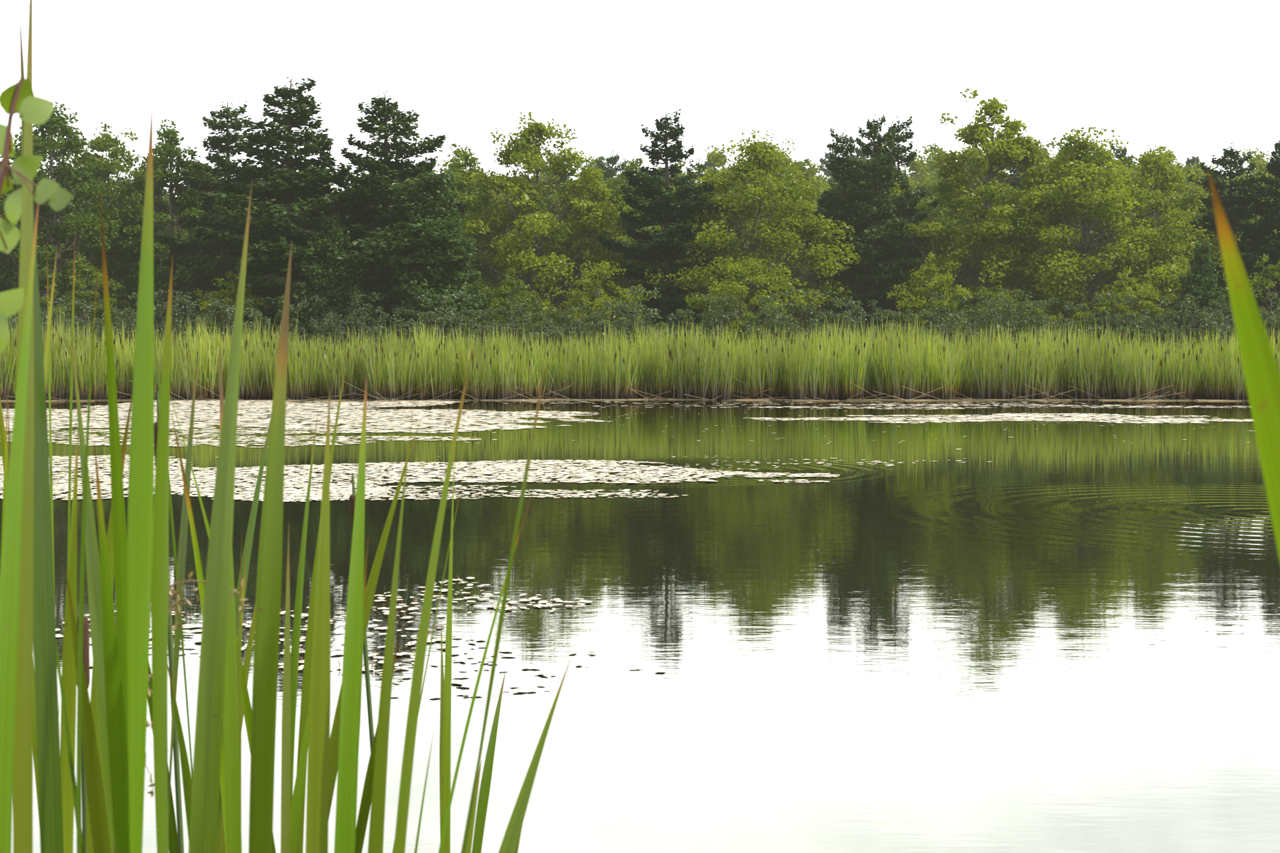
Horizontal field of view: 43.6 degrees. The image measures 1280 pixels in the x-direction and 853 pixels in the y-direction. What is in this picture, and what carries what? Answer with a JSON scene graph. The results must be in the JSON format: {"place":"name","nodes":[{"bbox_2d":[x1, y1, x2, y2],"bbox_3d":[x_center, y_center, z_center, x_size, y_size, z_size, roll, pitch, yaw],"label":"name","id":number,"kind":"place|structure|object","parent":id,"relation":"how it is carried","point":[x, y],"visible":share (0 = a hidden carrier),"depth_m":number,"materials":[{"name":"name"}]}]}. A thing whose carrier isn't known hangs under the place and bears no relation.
{"place":"outdoors","nodes":[
{"label":"outdoors","id":0,"kind":"place"},
{"bbox_2d":[76,390,373,852],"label":"blades","id":1,"kind":"object","parent":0,"point":[177,765],"visible":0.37,"depth_m":2.62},
{"bbox_2d":[0,398,1279,852],"bbox_3d":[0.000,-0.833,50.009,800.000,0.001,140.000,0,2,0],"label":"pond water","id":2,"kind":"structure","parent":0,"point":[1012,636],"depth_m":7.63,"materials":[{"name":"liquid"}]},
{"bbox_2d":[0,376,1241,401],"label":"reed litter","id":3,"kind":"object","parent":2,"relation":"on","point":[767,399],"visible":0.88,"depth_m":49.31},
{"bbox_2d":[0,400,1253,697],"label":"lily pads","id":4,"kind":"object","parent":2,"relation":"on","point":[583,475],"visible":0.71,"depth_m":18.71,"materials":[{"name":"plant"}]},
{"bbox_2d":[0,0,1279,196],"label":"sky","id":5,"kind":"structure","parent":0,"point":[1183,77],"materials":[{"name":"white"}]},
{"bbox_2d":[92,322,1233,399],"bbox_3d":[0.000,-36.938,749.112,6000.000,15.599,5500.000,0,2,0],"label":"ground","id":6,"kind":"structure","parent":0,"point":[807,333],"depth_m":52.42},
{"bbox_2d":[0,158,95,291],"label":"tree","id":7,"kind":"object","parent":6,"relation":"on","point":[16,273],"visible":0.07,"depth_m":67.20,"materials":[{"name":"green plant"}]},
{"bbox_2d":[6,293,101,350],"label":"shrub","id":8,"kind":"object","parent":6,"relation":"on","point":[12,323],"visible":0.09,"depth_m":58.44,"materials":[{"name":"green plant"}]},
{"bbox_2d":[50,297,111,344],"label":"shrub","id":9,"kind":"object","parent":6,"relation":"on","point":[87,310],"visible":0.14,"depth_m":60.49,"materials":[{"name":"green plant"}]},
{"bbox_2d":[0,101,172,327],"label":"tree","id":10,"kind":"object","parent":6,"relation":"on","point":[53,125],"visible":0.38,"depth_m":66.45,"materials":[{"name":"green plant"}]},
{"bbox_2d":[39,252,135,337],"bbox_3d":[-22.248,-4.284,63.800,4.367,5.294,4.359,0,2,7],"label":"bush","id":11,"kind":"object","parent":6,"relation":"on","point":[81,269],"visible":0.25,"depth_m":63.55,"materials":[{"name":"green plant"}]},
{"bbox_2d":[38,122,191,317],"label":"tree","id":12,"kind":"object","parent":6,"relation":"on","point":[115,165],"visible":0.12,"depth_m":70.37,"materials":[{"name":"green plant"}]},
{"bbox_2d":[74,306,164,346],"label":"shrub","id":13,"kind":"object","parent":6,"relation":"on","point":[121,313],"visible":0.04,"depth_m":59.88,"materials":[{"name":"green plant"}]},
{"bbox_2d":[91,292,193,349],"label":"shrub","id":14,"kind":"object","parent":6,"relation":"on","point":[118,319],"visible":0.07,"depth_m":59.45,"materials":[{"name":"green plant"}]},
{"bbox_2d":[100,288,232,349],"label":"shrub","id":15,"kind":"object","parent":6,"relation":"on","point":[134,321],"visible":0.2,"depth_m":58.78,"materials":[{"name":"green plant"}]},
{"bbox_2d":[96,119,249,343],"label":"tree","id":16,"kind":"object","parent":6,"relation":"on","point":[163,151],"visible":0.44,"depth_m":67.31,"materials":[{"name":"green plant"}]},
{"bbox_2d":[154,293,225,349],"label":"shrub","id":17,"kind":"object","parent":6,"relation":"on","point":[193,307],"visible":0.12,"depth_m":60.46,"materials":[{"name":"green plant"}]},
{"bbox_2d":[153,96,285,323],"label":"pine","id":18,"kind":"object","parent":6,"relation":"on","point":[228,139],"visible":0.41,"depth_m":67.69,"materials":[{"name":"green plant"}]},
{"bbox_2d":[171,270,275,342],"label":"bush","id":19,"kind":"object","parent":6,"relation":"on","point":[233,287],"visible":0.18,"depth_m":61.54,"materials":[{"name":"green plant"}]},
{"bbox_2d":[175,297,294,353],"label":"shrub","id":20,"kind":"object","parent":6,"relation":"on","point":[227,311],"visible":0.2,"depth_m":59.10,"materials":[{"name":"green plant"}]},
{"bbox_2d":[0,0,572,852],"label":"reeds","id":21,"kind":"object","parent":6,"relation":"on","point":[112,716],"visible":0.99,"depth_m":1.76,"materials":[{"name":"plant"}]},
{"bbox_2d":[0,76,73,352],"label":"leaves","id":22,"kind":"object","parent":21,"relation":"attached to","point":[23,101],"visible":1,"depth_m":1.26,"materials":[{"name":"green plant"}]},
{"bbox_2d":[114,572,249,852],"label":"panicle grass","id":23,"kind":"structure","parent":21,"relation":"attached to","point":[171,605],"depth_m":1.91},
{"bbox_2d":[188,73,393,358],"bbox_3d":[-14.124,-7.835,63.356,8.311,12.379,7.864,1,2,16],"label":"pine","id":24,"kind":"object","parent":6,"relation":"on","point":[282,175],"visible":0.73,"depth_m":62.69,"materials":[{"name":"green plant"}]},
{"bbox_2d":[269,301,329,348],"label":"shrub","id":25,"kind":"object","parent":6,"relation":"on","point":[294,321],"visible":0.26,"depth_m":60.48,"materials":[{"name":"green plant"}]},
{"bbox_2d":[261,294,371,360],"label":"shrub","id":26,"kind":"object","parent":6,"relation":"on","point":[323,327],"visible":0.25,"depth_m":60.38,"materials":[{"name":"green plant"}]},
{"bbox_2d":[270,211,381,357],"bbox_3d":[-12.223,-5.043,62.241,4.274,6.854,4.148,-1,3,-22],"label":"pine","id":27,"kind":"object","parent":6,"relation":"on","point":[342,279],"visible":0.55,"depth_m":61.78,"materials":[{"name":"green plant"}]},
{"bbox_2d":[306,290,407,353],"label":"shrub","id":28,"kind":"object","parent":6,"relation":"on","point":[361,321],"visible":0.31,"depth_m":59.44,"materials":[{"name":"green plant"}]},
{"bbox_2d":[336,302,399,348],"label":"shrub","id":29,"kind":"object","parent":6,"relation":"on","point":[377,322],"visible":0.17,"depth_m":60.24,"materials":[{"name":"green plant"}]},
{"bbox_2d":[267,90,490,345],"bbox_3d":[-10.002,-7.665,65.153,8.899,11.818,9.924,1,3,21],"label":"pine","id":30,"kind":"object","parent":6,"relation":"on","point":[379,271],"visible":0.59,"depth_m":63.24,"materials":[{"name":"green plant"}]},
{"bbox_2d":[366,292,502,354],"bbox_3d":[-7.240,-3.178,59.192,4.917,3.583,5.645,1,2,13],"label":"shrub","id":31,"kind":"object","parent":6,"relation":"on","point":[429,315],"visible":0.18,"depth_m":58.57,"materials":[{"name":"green plant"}]},
{"bbox_2d":[390,161,489,353],"bbox_3d":[-7.703,-5.973,62.666,4.397,8.826,5.027,-2,3,-43],"label":"pine","id":32,"kind":"object","parent":6,"relation":"on","point":[453,236],"visible":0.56,"depth_m":62.26,"materials":[{"name":"green plant"}]},
{"bbox_2d":[399,143,525,287],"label":"tree","id":33,"kind":"object","parent":6,"relation":"on","point":[460,173],"visible":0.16,"depth_m":71.07,"materials":[{"name":"green plant"}]},
{"bbox_2d":[428,290,499,345],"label":"shrub","id":34,"kind":"object","parent":6,"relation":"on","point":[460,316],"visible":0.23,"depth_m":60.42,"materials":[{"name":"green plant"}]},
{"bbox_2d":[452,306,521,359],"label":"shrub","id":35,"kind":"object","parent":6,"relation":"on","point":[478,325],"visible":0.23,"depth_m":58.69,"materials":[{"name":"green plant"}]},
{"bbox_2d":[468,267,546,345],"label":"bush","id":36,"kind":"object","parent":6,"relation":"on","point":[521,293],"visible":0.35,"depth_m":62.58,"materials":[{"name":"green plant"}]},
{"bbox_2d":[476,299,568,353],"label":"shrub","id":37,"kind":"object","parent":6,"relation":"on","point":[517,313],"visible":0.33,"depth_m":59.17,"materials":[{"name":"green plant"}]},
{"bbox_2d":[494,161,585,307],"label":"tree","id":38,"kind":"object","parent":6,"relation":"on","point":[547,178],"visible":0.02,"depth_m":83.26,"materials":[{"name":"green plant"}]},
{"bbox_2d":[501,309,585,355],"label":"shrub","id":39,"kind":"object","parent":6,"relation":"on","point":[556,328],"visible":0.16,"depth_m":59.21,"materials":[{"name":"green plant"}]},
{"bbox_2d":[509,193,581,285],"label":"tree","id":40,"kind":"object","parent":6,"relation":"on","point":[550,199],"visible":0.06,"depth_m":76.95,"materials":[{"name":"green plant"}]},
{"bbox_2d":[450,111,649,326],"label":"tree","id":41,"kind":"object","parent":6,"relation":"on","point":[533,226],"visible":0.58,"depth_m":67.56,"materials":[{"name":"green plant"}]},
{"bbox_2d":[520,305,603,354],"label":"shrub","id":42,"kind":"object","parent":6,"relation":"on","point":[563,317],"visible":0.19,"depth_m":59.34,"materials":[{"name":"green plant"}]},
{"bbox_2d":[531,300,642,350],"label":"shrub","id":43,"kind":"object","parent":6,"relation":"on","point":[589,316],"visible":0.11,"depth_m":60.63,"materials":[{"name":"green plant"}]},
{"bbox_2d":[526,154,649,339],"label":"tree","id":44,"kind":"object","parent":6,"relation":"on","point":[599,193],"visible":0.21,"depth_m":69.15,"materials":[{"name":"green plant"}]},
{"bbox_2d":[530,259,669,345],"bbox_3d":[-1.612,-4.058,62.732,5.512,5.023,4.850,0,2,-3],"label":"bush","id":45,"kind":"object","parent":6,"relation":"on","point":[601,274],"visible":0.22,"depth_m":62.48,"materials":[{"name":"green plant"}]},
{"bbox_2d":[584,150,629,189],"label":"tree","id":46,"kind":"object","parent":6,"relation":"on","point":[612,160],"visible":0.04,"depth_m":98.16,"materials":[{"name":"green plant"}]},
{"bbox_2d":[576,300,646,352],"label":"shrub","id":47,"kind":"object","parent":6,"relation":"on","point":[613,322],"visible":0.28,"depth_m":58.68,"materials":[{"name":"green plant"}]},
{"bbox_2d":[577,181,685,333],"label":"tree","id":48,"kind":"object","parent":6,"relation":"on","point":[649,228],"visible":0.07,"depth_m":71.63,"materials":[{"name":"green plant"}]},
{"bbox_2d":[0,307,1279,400],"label":"cattails","id":49,"kind":"object","parent":6,"relation":"on","point":[647,371],"visible":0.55,"depth_m":50.46,"materials":[{"name":"plant"}]},
{"bbox_2d":[10,319,1277,400],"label":"cattail heads","id":50,"kind":"object","parent":49,"relation":"attached to","point":[671,352],"visible":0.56,"depth_m":50.85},
{"bbox_2d":[584,157,696,315],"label":"tree","id":51,"kind":"object","parent":6,"relation":"on","point":[633,166],"visible":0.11,"depth_m":73.50,"materials":[{"name":"green plant"}]},
{"bbox_2d":[8,310,1279,389],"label":"shrubs","id":52,"kind":"object","parent":6,"relation":"on","point":[329,346],"visible":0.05,"depth_m":55.39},
{"bbox_2d":[578,286,712,347],"bbox_3d":[-0.173,-3.330,59.534,5.819,3.895,5.070,2,3,34],"label":"shrub","id":53,"kind":"object","parent":6,"relation":"on","point":[631,311],"visible":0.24,"depth_m":59.31,"materials":[{"name":"green plant"}]},
{"bbox_2d":[595,108,731,335],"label":"pine","id":54,"kind":"object","parent":6,"relation":"on","point":[667,252],"visible":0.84,"depth_m":66.91,"materials":[{"name":"green plant"}]},
{"bbox_2d":[640,307,709,351],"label":"shrub","id":55,"kind":"object","parent":6,"relation":"on","point":[670,320],"visible":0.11,"depth_m":59.57,"materials":[{"name":"green plant"}]},
{"bbox_2d":[672,145,740,329],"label":"tree","id":56,"kind":"object","parent":6,"relation":"on","point":[717,160],"visible":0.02,"depth_m":92.10,"materials":[{"name":"green plant"}]},
{"bbox_2d":[664,292,776,352],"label":"shrub","id":57,"kind":"object","parent":6,"relation":"on","point":[721,315],"visible":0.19,"depth_m":59.78,"materials":[{"name":"green plant"}]},
{"bbox_2d":[695,296,765,351],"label":"shrub","id":58,"kind":"object","parent":6,"relation":"on","point":[705,322],"visible":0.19,"depth_m":60.83,"materials":[{"name":"green plant"}]},
{"bbox_2d":[684,255,807,351],"bbox_3d":[4.077,-4.072,61.940,4.920,5.096,5.592,-2,3,-36],"label":"shrub","id":59,"kind":"object","parent":6,"relation":"on","point":[737,270],"visible":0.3,"depth_m":61.33,"materials":[{"name":"green plant"}]},
{"bbox_2d":[642,129,864,337],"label":"tree","id":60,"kind":"object","parent":6,"relation":"on","point":[780,235],"visible":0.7,"depth_m":66.43,"materials":[{"name":"green plant"}]},
{"bbox_2d":[734,293,805,346],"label":"shrub","id":61,"kind":"object","parent":6,"relation":"on","point":[765,315],"visible":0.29,"depth_m":58.93,"materials":[{"name":"green plant"}]},
{"bbox_2d":[723,139,826,249],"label":"tree","id":62,"kind":"object","parent":6,"relation":"on","point":[786,159],"visible":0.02,"depth_m":88.49,"materials":[{"name":"green plant"}]},
{"bbox_2d":[732,303,817,352],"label":"shrub","id":63,"kind":"object","parent":6,"relation":"on","point":[778,323],"visible":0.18,"depth_m":58.18,"materials":[{"name":"green plant"}]},
{"bbox_2d":[769,158,836,337],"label":"tree","id":64,"kind":"object","parent":6,"relation":"on","point":[811,169],"visible":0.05,"depth_m":88.22,"materials":[{"name":"green plant"}]},
{"bbox_2d":[726,288,881,343],"bbox_3d":[6.197,-3.357,60.580,6.790,3.850,5.915,-1,2,-14],"label":"shrub","id":65,"kind":"object","parent":6,"relation":"on","point":[794,313],"visible":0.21,"depth_m":60.40,"materials":[{"name":"green plant"}]},
{"bbox_2d":[800,124,888,327],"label":"pine","id":66,"kind":"object","parent":6,"relation":"on","point":[833,211],"visible":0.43,"depth_m":69.17,"materials":[{"name":"green plant"}]},
{"bbox_2d":[828,299,899,350],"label":"shrub","id":67,"kind":"object","parent":6,"relation":"on","point":[857,319],"visible":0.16,"depth_m":59.37,"materials":[{"name":"green plant"}]},
{"bbox_2d":[822,112,923,334],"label":"pine","id":68,"kind":"object","parent":6,"relation":"on","point":[878,171],"visible":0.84,"depth_m":68.08,"materials":[{"name":"green plant"}]},
{"bbox_2d":[860,113,939,338],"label":"pine","id":69,"kind":"object","parent":6,"relation":"on","point":[909,210],"visible":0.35,"depth_m":71.17,"materials":[{"name":"green plant"}]},
{"bbox_2d":[883,150,937,209],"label":"tree","id":70,"kind":"object","parent":6,"relation":"on","point":[915,167],"visible":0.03,"depth_m":100.38,"materials":[{"name":"green plant"}]},
{"bbox_2d":[901,308,954,347],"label":"shrub","id":71,"kind":"object","parent":6,"relation":"on","point":[931,315],"visible":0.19,"depth_m":58.99,"materials":[{"name":"green plant"}]},
{"bbox_2d":[902,174,955,328],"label":"tree","id":72,"kind":"object","parent":6,"relation":"on","point":[929,193],"visible":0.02,"depth_m":84.76,"materials":[{"name":"green plant"}]},
{"bbox_2d":[882,252,991,341],"bbox_3d":[11.682,-4.203,62.583,4.742,5.308,4.540,0,2,-8],"label":"shrub","id":73,"kind":"object","parent":6,"relation":"on","point":[920,287],"visible":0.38,"depth_m":62.60,"materials":[{"name":"green plant"}]},
{"bbox_2d":[892,290,1002,351],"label":"shrub","id":74,"kind":"object","parent":6,"relation":"on","point":[947,313],"visible":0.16,"depth_m":61.13,"materials":[{"name":"green plant"}]},
{"bbox_2d":[911,150,1043,308],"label":"tree","id":75,"kind":"object","parent":6,"relation":"on","point":[955,222],"visible":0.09,"depth_m":73.33,"materials":[{"name":"green plant"}]},
{"bbox_2d":[885,88,1080,335],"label":"tree","id":76,"kind":"object","parent":6,"relation":"on","point":[1004,152],"visible":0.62,"depth_m":67.38,"materials":[{"name":"green plant"}]},
{"bbox_2d":[914,295,1052,351],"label":"shrub","id":77,"kind":"object","parent":6,"relation":"on","point":[956,317],"visible":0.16,"depth_m":59.42,"materials":[{"name":"green plant"}]},
{"bbox_2d":[951,285,1035,338],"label":"shrub","id":78,"kind":"object","parent":6,"relation":"on","point":[985,293],"visible":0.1,"depth_m":62.53,"materials":[{"name":"green plant"}]},
{"bbox_2d":[952,297,1043,350],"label":"shrub","id":79,"kind":"object","parent":6,"relation":"on","point":[1016,330],"visible":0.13,"depth_m":59.81,"materials":[{"name":"green plant"}]},
{"bbox_2d":[959,288,1067,349],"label":"shrub","id":80,"kind":"object","parent":6,"relation":"on","point":[994,315],"visible":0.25,"depth_m":58.78,"materials":[{"name":"green plant"}]},
{"bbox_2d":[964,299,1085,353],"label":"shrub","id":81,"kind":"object","parent":6,"relation":"on","point":[1033,322],"visible":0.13,"depth_m":58.42,"materials":[{"name":"green plant"}]},
{"bbox_2d":[1048,300,1099,347],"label":"shrub","id":82,"kind":"object","parent":6,"relation":"on","point":[1067,324],"visible":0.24,"depth_m":58.36,"materials":[{"name":"green plant"}]},
{"bbox_2d":[952,124,1213,335],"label":"tree","id":83,"kind":"object","parent":6,"relation":"on","point":[1136,243],"visible":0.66,"depth_m":65.90,"materials":[{"name":"green plant"}]},
{"bbox_2d":[1056,294,1109,338],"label":"shrub","id":84,"kind":"object","parent":6,"relation":"on","point":[1078,313],"visible":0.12,"depth_m":64.56,"materials":[{"name":"green plant"}]},
{"bbox_2d":[1070,290,1144,345],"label":"shrub","id":85,"kind":"object","parent":6,"relation":"on","point":[1104,313],"visible":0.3,"depth_m":58.10,"materials":[{"name":"green plant"}]},
{"bbox_2d":[1108,140,1136,221],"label":"tree","id":86,"kind":"object","parent":6,"relation":"on","point":[1123,154],"visible":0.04,"depth_m":88.54,"materials":[{"name":"green plant"}]},
{"bbox_2d":[1096,294,1155,351],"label":"shrub","id":87,"kind":"object","parent":6,"relation":"on","point":[1119,322],"visible":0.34,"depth_m":58.07,"materials":[{"name":"green plant"}]},
{"bbox_2d":[1078,266,1175,350],"bbox_3d":[18.797,-3.850,61.846,3.881,4.705,3.874,1,3,18],"label":"shrub","id":88,"kind":"object","parent":6,"relation":"on","point":[1125,281],"visible":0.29,"depth_m":61.59,"materials":[{"name":"green plant"}]},
{"bbox_2d":[1116,280,1183,343],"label":"shrub","id":89,"kind":"object","parent":6,"relation":"on","point":[1149,309],"visible":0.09,"depth_m":63.31,"materials":[{"name":"green plant"}]},
{"bbox_2d":[1111,312,1190,354],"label":"shrub","id":90,"kind":"object","parent":6,"relation":"on","point":[1149,324],"visible":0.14,"depth_m":58.79,"materials":[{"name":"green plant"}]},
{"bbox_2d":[1094,146,1208,233],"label":"tree","id":91,"kind":"object","parent":6,"relation":"on","point":[1184,169],"visible":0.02,"depth_m":81.68,"materials":[{"name":"green plant"}]},
{"bbox_2d":[1069,144,1252,331],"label":"tree","id":92,"kind":"object","parent":6,"relation":"on","point":[1153,163],"visible":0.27,"depth_m":68.52,"materials":[{"name":"green plant"}]},
{"bbox_2d":[1136,308,1199,355],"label":"shrub","id":93,"kind":"object","parent":6,"relation":"on","point":[1163,339],"visible":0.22,"depth_m":58.57,"materials":[{"name":"green plant"}]},
{"bbox_2d":[1117,293,1237,351],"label":"shrub","id":94,"kind":"object","parent":6,"relation":"on","point":[1210,329],"visible":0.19,"depth_m":59.64,"materials":[{"name":"green plant"}]},
{"bbox_2d":[1164,236,1232,344],"bbox_3d":[21.833,-4.560,62.795,3.026,5.844,2.647,-2,3,-41],"label":"conifer tree","id":95,"kind":"object","parent":6,"relation":"on","point":[1198,279],"visible":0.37,"depth_m":62.58,"materials":[{"name":"green plant"}]},
{"bbox_2d":[1147,298,1270,350],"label":"shrub","id":96,"kind":"object","parent":6,"relation":"on","point":[1187,306],"visible":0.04,"depth_m":61.05,"materials":[{"name":"green plant"}]},
{"bbox_2d":[1180,310,1237,352],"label":"shrub","id":97,"kind":"object","parent":6,"relation":"on","point":[1219,313],"visible":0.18,"depth_m":58.36,"materials":[{"name":"green plant"}]},
{"bbox_2d":[1149,140,1279,319],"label":"pine","id":98,"kind":"object","parent":6,"relation":"on","point":[1234,215],"visible":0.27,"depth_m":68.83,"materials":[{"name":"green plant"}]},
{"bbox_2d":[1151,184,1279,316],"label":"tree","id":99,"kind":"object","parent":6,"relation":"on","point":[1193,216],"visible":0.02,"depth_m":73.79,"materials":[{"name":"green plant"}]},
{"bbox_2d":[1166,286,1278,348],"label":"shrub","id":100,"kind":"object","parent":6,"relation":"on","point":[1225,310],"visible":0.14,"depth_m":60.90,"materials":[{"name":"green plant"}]},
{"bbox_2d":[1208,170,1279,561],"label":"reed leaf","id":101,"kind":"object","parent":6,"relation":"on","point":[1261,373],"visible":1,"depth_m":0.91,"materials":[{"name":"plant"}]},
{"bbox_2d":[1229,140,1279,334],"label":"pine","id":102,"kind":"object","parent":6,"relation":"on","point":[1267,210],"visible":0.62,"depth_m":67.23,"materials":[{"name":"green plant"}]},
{"bbox_2d":[1229,254,1279,343],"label":"shrub","id":103,"kind":"object","parent":6,"relation":"on","point":[1272,271],"visible":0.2,"depth_m":62.53,"materials":[{"name":"green plant"}]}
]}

